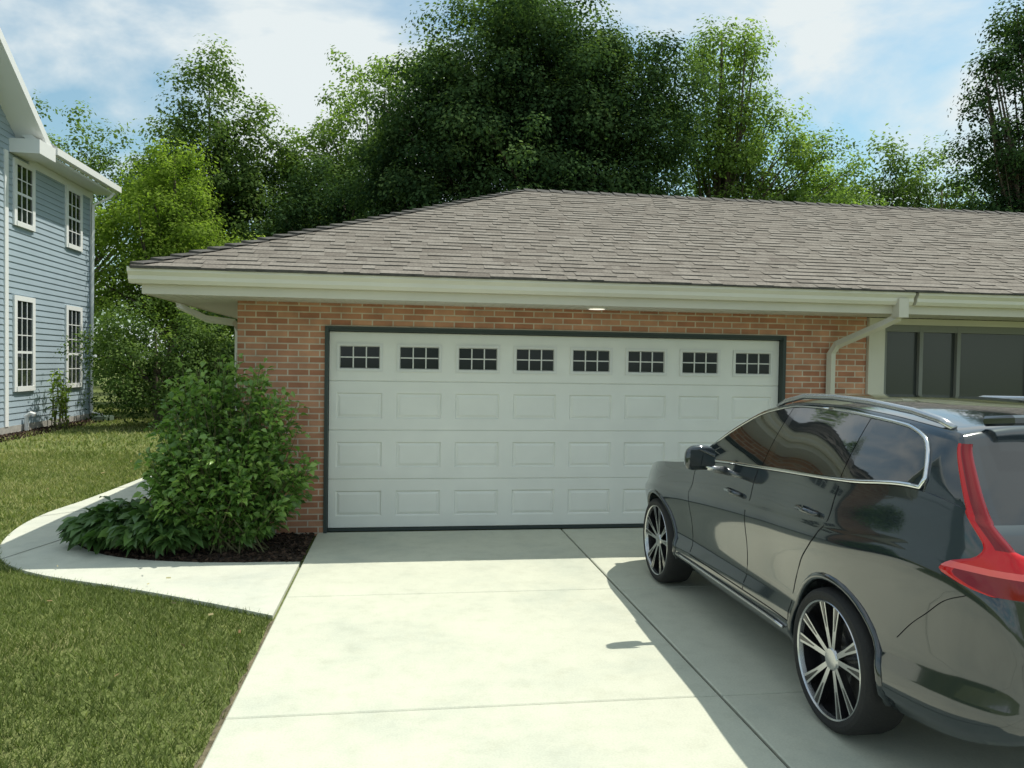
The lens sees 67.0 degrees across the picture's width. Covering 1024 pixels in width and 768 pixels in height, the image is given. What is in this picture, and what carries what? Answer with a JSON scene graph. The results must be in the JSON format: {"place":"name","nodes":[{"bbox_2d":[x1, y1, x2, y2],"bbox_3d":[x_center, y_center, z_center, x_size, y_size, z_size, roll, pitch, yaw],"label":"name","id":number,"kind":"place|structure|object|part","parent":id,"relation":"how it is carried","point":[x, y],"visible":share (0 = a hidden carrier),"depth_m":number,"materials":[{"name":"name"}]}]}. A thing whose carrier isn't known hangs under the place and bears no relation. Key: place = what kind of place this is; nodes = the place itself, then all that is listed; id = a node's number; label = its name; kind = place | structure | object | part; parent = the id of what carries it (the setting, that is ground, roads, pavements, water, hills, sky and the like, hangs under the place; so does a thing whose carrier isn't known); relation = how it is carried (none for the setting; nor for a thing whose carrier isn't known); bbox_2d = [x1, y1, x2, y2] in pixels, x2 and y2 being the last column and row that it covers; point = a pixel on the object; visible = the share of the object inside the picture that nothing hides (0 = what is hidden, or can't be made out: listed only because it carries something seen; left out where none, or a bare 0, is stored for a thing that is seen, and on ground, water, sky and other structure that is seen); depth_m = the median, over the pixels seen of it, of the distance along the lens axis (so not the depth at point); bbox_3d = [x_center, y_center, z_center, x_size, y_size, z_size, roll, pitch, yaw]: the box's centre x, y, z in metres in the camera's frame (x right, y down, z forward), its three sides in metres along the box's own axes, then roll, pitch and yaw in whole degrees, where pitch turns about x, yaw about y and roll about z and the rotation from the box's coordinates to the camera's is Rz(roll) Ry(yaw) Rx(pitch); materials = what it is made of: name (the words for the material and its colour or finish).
{"place":"outdoors","nodes":[
{"label":"outdoors","id":0,"kind":"place"},
{"bbox_2d":[0,476,299,618],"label":"concrete path","id":1,"kind":"structure","parent":0,"point":[32,546],"depth_m":6.59,"materials":[{"name":"grey concrete"}]},
{"bbox_2d":[0,360,642,767],"bbox_3d":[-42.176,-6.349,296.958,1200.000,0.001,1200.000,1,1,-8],"label":"ground","id":2,"kind":"structure","parent":0,"point":[110,634],"depth_m":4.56,"materials":[{"name":"green plant"}]},
{"bbox_2d":[0,105,91,434],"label":"siding walls","id":3,"kind":"structure","parent":2,"relation":"on","point":[49,271],"depth_m":20.02,"materials":[{"name":"blue"}]},
{"bbox_2d":[3,149,114,426],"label":"house windows and trim","id":4,"kind":"structure","parent":3,"relation":"attached to","point":[24,307],"depth_m":19.21,"materials":[{"name":"white"}]},
{"bbox_2d":[0,28,121,195],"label":"gabled roof","id":5,"kind":"structure","parent":3,"relation":"on","point":[31,141],"depth_m":18.21,"materials":[{"name":"white"}]},
{"bbox_2d":[0,417,120,442],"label":"foundation bed","id":6,"kind":"object","parent":2,"relation":"on","point":[20,434],"visible":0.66,"depth_m":18.93,"materials":[{"name":"brown soil"}]},
{"bbox_2d":[46,368,73,427],"bbox_3d":[-11.708,0.409,20.009,0.693,1.628,1.196,1,1,-8],"label":"tall weed","id":7,"kind":"object","parent":6,"relation":"on","point":[61,402],"visible":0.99,"depth_m":19.85,"materials":[{"name":"green plant"}]},
{"bbox_2d":[24,411,113,429],"bbox_3d":[-11.781,0.855,20.849,0.595,0.466,3.872,1,1,-4],"label":"drain pipe","id":8,"kind":"object","parent":6,"relation":"on","point":[30,413],"visible":0.89,"depth_m":18.96,"materials":[{"name":"white plastic"}]},
{"bbox_2d":[10,458,240,675],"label":"fallen leaves","id":9,"kind":"object","parent":2,"relation":"on","point":[239,631],"visible":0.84,"depth_m":5.55,"materials":[{"name":"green plant"}]},
{"bbox_2d":[32,89,252,304],"bbox_3d":[-19.802,-7.238,40.037,13.284,15.655,8.675,1,1,-8],"label":"oak tree","id":10,"kind":"object","parent":2,"relation":"on","point":[105,163],"visible":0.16,"depth_m":39.35,"materials":[{"name":"green plant"}]},
{"bbox_2d":[54,293,234,428],"bbox_3d":[-9.161,-0.966,20.513,3.530,4.485,4.668,2,2,43],"label":"cedar shrub","id":11,"kind":"object","parent":2,"relation":"on","point":[154,362],"visible":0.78,"depth_m":19.91,"materials":[{"name":"green plant"}]},
{"bbox_2d":[93,253,234,387],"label":"distant trees","id":12,"kind":"object","parent":2,"relation":"on","point":[98,325],"depth_m":48.32,"materials":[{"name":"green plant"}]},
{"bbox_2d":[94,138,264,413],"bbox_3d":[-10.478,-3.457,25.351,8.115,9.155,5.221,1,1,-8],"label":"linden tree","id":13,"kind":"object","parent":2,"relation":"on","point":[181,235],"visible":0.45,"depth_m":24.45,"materials":[{"name":"green plant"}]},
{"bbox_2d":[140,308,236,421],"bbox_3d":[-7.726,-1.231,22.330,5.810,5.327,3.920,1,1,-8],"label":"cedar shrub","id":14,"kind":"object","parent":2,"relation":"on","point":[217,330],"visible":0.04,"depth_m":21.52,"materials":[{"name":"green plant"}]},
{"bbox_2d":[78,499,314,562],"bbox_3d":[-3.853,1.447,11.655,2.588,0.077,9.927,1,1,-8],"label":"mulch bed","id":15,"kind":"object","parent":2,"relation":"on","point":[287,547],"visible":0.2,"depth_m":7.19,"materials":[{"name":"brown soil"}]},
{"bbox_2d":[56,496,148,553],"bbox_3d":[-3.762,1.375,7.479,1.082,0.574,1.057,2,2,35],"label":"peony plant","id":16,"kind":"object","parent":15,"relation":"on","point":[86,527],"visible":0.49,"depth_m":7.21,"materials":[{"name":"green plant"}]},
{"bbox_2d":[91,501,218,558],"bbox_3d":[-3.289,1.343,7.269,1.105,0.552,0.983,1,1,-8],"label":"peony plant","id":17,"kind":"object","parent":15,"relation":"on","point":[136,528],"visible":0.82,"depth_m":7.03,"materials":[{"name":"green plant"}]},
{"bbox_2d":[132,353,321,554],"bbox_3d":[-2.686,0.649,7.387,1.702,1.898,1.144,1,1,-8],"label":"lilac bush","id":18,"kind":"object","parent":15,"relation":"on","point":[224,479],"visible":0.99,"depth_m":7.20,"materials":[{"name":"green plant"}]},
{"bbox_2d":[115,33,318,371],"bbox_3d":[-11.856,-6.516,31.695,8.194,14.885,7.232,1,1,-8],"label":"oak tree","id":19,"kind":"object","parent":2,"relation":"on","point":[244,202],"visible":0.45,"depth_m":30.83,"materials":[{"name":"green plant"}]},
{"bbox_2d":[194,621,273,767],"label":"soil edge","id":20,"kind":"object","parent":2,"relation":"on","point":[201,760],"visible":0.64,"depth_m":3.95,"materials":[{"name":"brown soil"}]},
{"bbox_2d":[250,128,332,230],"bbox_3d":[-9.362,-5.438,35.885,5.646,12.589,5.689,2,2,33],"label":"elm tree","id":21,"kind":"object","parent":2,"relation":"on","point":[291,135],"depth_m":34.88,"materials":[{"name":"green plant"}]},
{"bbox_2d":[243,140,416,239],"bbox_3d":[-6.597,-4.200,30.072,9.015,10.512,6.101,1,1,-8],"label":"elm tree","id":22,"kind":"object","parent":2,"relation":"on","point":[293,214],"visible":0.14,"depth_m":29.08,"materials":[{"name":"green plant"}]},
{"bbox_2d":[258,42,446,227],"bbox_3d":[-6.274,-7.027,33.887,9.275,15.969,7.492,1,1,-8],"label":"maple tree","id":23,"kind":"object","parent":2,"relation":"on","point":[332,133],"visible":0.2,"depth_m":32.53,"materials":[{"name":"green plant"}]},
{"bbox_2d":[308,0,730,219],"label":"maple tree","id":24,"kind":"object","parent":2,"relation":"on","point":[519,113],"visible":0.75,"depth_m":24.75,"materials":[{"name":"green plant"}]},
{"bbox_2d":[237,301,866,535],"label":"brick walls","id":25,"kind":"structure","parent":2,"relation":"on","point":[286,340],"depth_m":8.21,"materials":[{"name":"brown brick"}]},
{"bbox_2d":[323,326,786,532],"bbox_3d":[0.554,0.507,8.524,5.110,2.172,0.190,1,1,-8],"label":"door surround","id":26,"kind":"object","parent":25,"relation":"attached to","point":[782,340],"visible":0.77,"depth_m":8.36,"materials":[{"name":"grey"}]},
{"bbox_2d":[328,331,778,527],"bbox_3d":[0.553,0.516,8.526,5.030,2.090,0.030,1,1,-8],"label":"garage door","id":27,"kind":"structure","parent":26,"relation":"attached to","point":[435,429],"depth_m":8.46,"materials":[{"name":"paint"}]},
{"bbox_2d":[127,266,1023,393],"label":"fascia and gutter","id":28,"kind":"structure","parent":25,"relation":"attached to","point":[273,284],"depth_m":7.74,"materials":[{"name":"beige metal"}]},
{"bbox_2d":[176,298,908,427],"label":"downspouts","id":29,"kind":"object","parent":28,"relation":"attached to","point":[900,309],"visible":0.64,"depth_m":8.38,"materials":[{"name":"beige metal"}]},
{"bbox_2d":[129,191,1023,321],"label":"shingle roof","id":30,"kind":"structure","parent":28,"relation":"on","point":[554,236],"depth_m":9.12,"materials":[{"name":"grey"}]},
{"bbox_2d":[130,188,1023,264],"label":"ridge caps","id":31,"kind":"object","parent":30,"relation":"on","point":[212,248],"visible":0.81,"depth_m":10.84,"materials":[{"name":"grey"}]},
{"bbox_2d":[149,294,1023,320],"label":"soffit","id":32,"kind":"structure","parent":25,"relation":"attached to","point":[226,305],"depth_m":8.18,"materials":[{"name":"white"}]},
{"bbox_2d":[586,307,606,309],"bbox_3d":[0.892,-0.795,8.137,0.219,0.019,0.219,1,1,-8],"label":"soffit light","id":33,"kind":"object","parent":32,"relation":"attached to","point":[596,308],"visible":0.96,"depth_m":8.06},
{"bbox_2d":[884,325,1023,396],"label":"porch window","id":34,"kind":"structure","parent":25,"relation":"attached to","point":[955,360],"depth_m":9.11,"materials":[{"name":"grey glass"}]},
{"bbox_2d":[659,13,872,203],"bbox_3d":[9.379,-6.289,30.105,9.947,15.175,5.451,1,1,-8],"label":"ash tree","id":35,"kind":"object","parent":2,"relation":"on","point":[731,176],"visible":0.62,"depth_m":29.25,"materials":[{"name":"green plant"}]},
{"bbox_2d":[744,153,892,205],"bbox_3d":[12.594,-4.246,32.585,9.445,11.067,5.949,1,1,-8],"label":"ash tree","id":36,"kind":"object","parent":2,"relation":"on","point":[818,181],"visible":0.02,"depth_m":31.60,"materials":[{"name":"green plant"}]},
{"bbox_2d":[801,123,961,341],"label":"elm tree","id":37,"kind":"object","parent":2,"relation":"on","point":[906,189],"visible":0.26,"depth_m":40.72,"materials":[{"name":"green plant"}]},
{"bbox_2d":[894,135,989,210],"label":"elm tree","id":38,"kind":"object","parent":2,"relation":"on","point":[941,189],"visible":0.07,"depth_m":42.15,"materials":[{"name":"green plant"}]},
{"bbox_2d":[932,0,1023,212],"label":"walnut tree","id":39,"kind":"object","parent":2,"relation":"on","point":[1006,164],"visible":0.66,"depth_m":25.84,"materials":[{"name":"green plant"}]},
{"bbox_2d":[0,0,1023,358],"label":"sky","id":40,"kind":"structure","parent":0,"point":[863,66],"materials":[{"name":"blue"}]},
{"bbox_2d":[201,528,1023,767],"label":"concrete driveway","id":41,"kind":"structure","parent":0,"point":[570,648],"depth_m":4.52,"materials":[{"name":"grey concrete"}]},
{"bbox_2d":[643,394,1023,746],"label":"parked car","id":42,"kind":"object","parent":41,"relation":"on","point":[864,553],"visible":1,"depth_m":3.62,"materials":[{"name":"black paint"}]},
{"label":"side windows","id":43,"kind":"part","parent":42,"relation":"part of","materials":[{"name":"black glass"}]}
]}

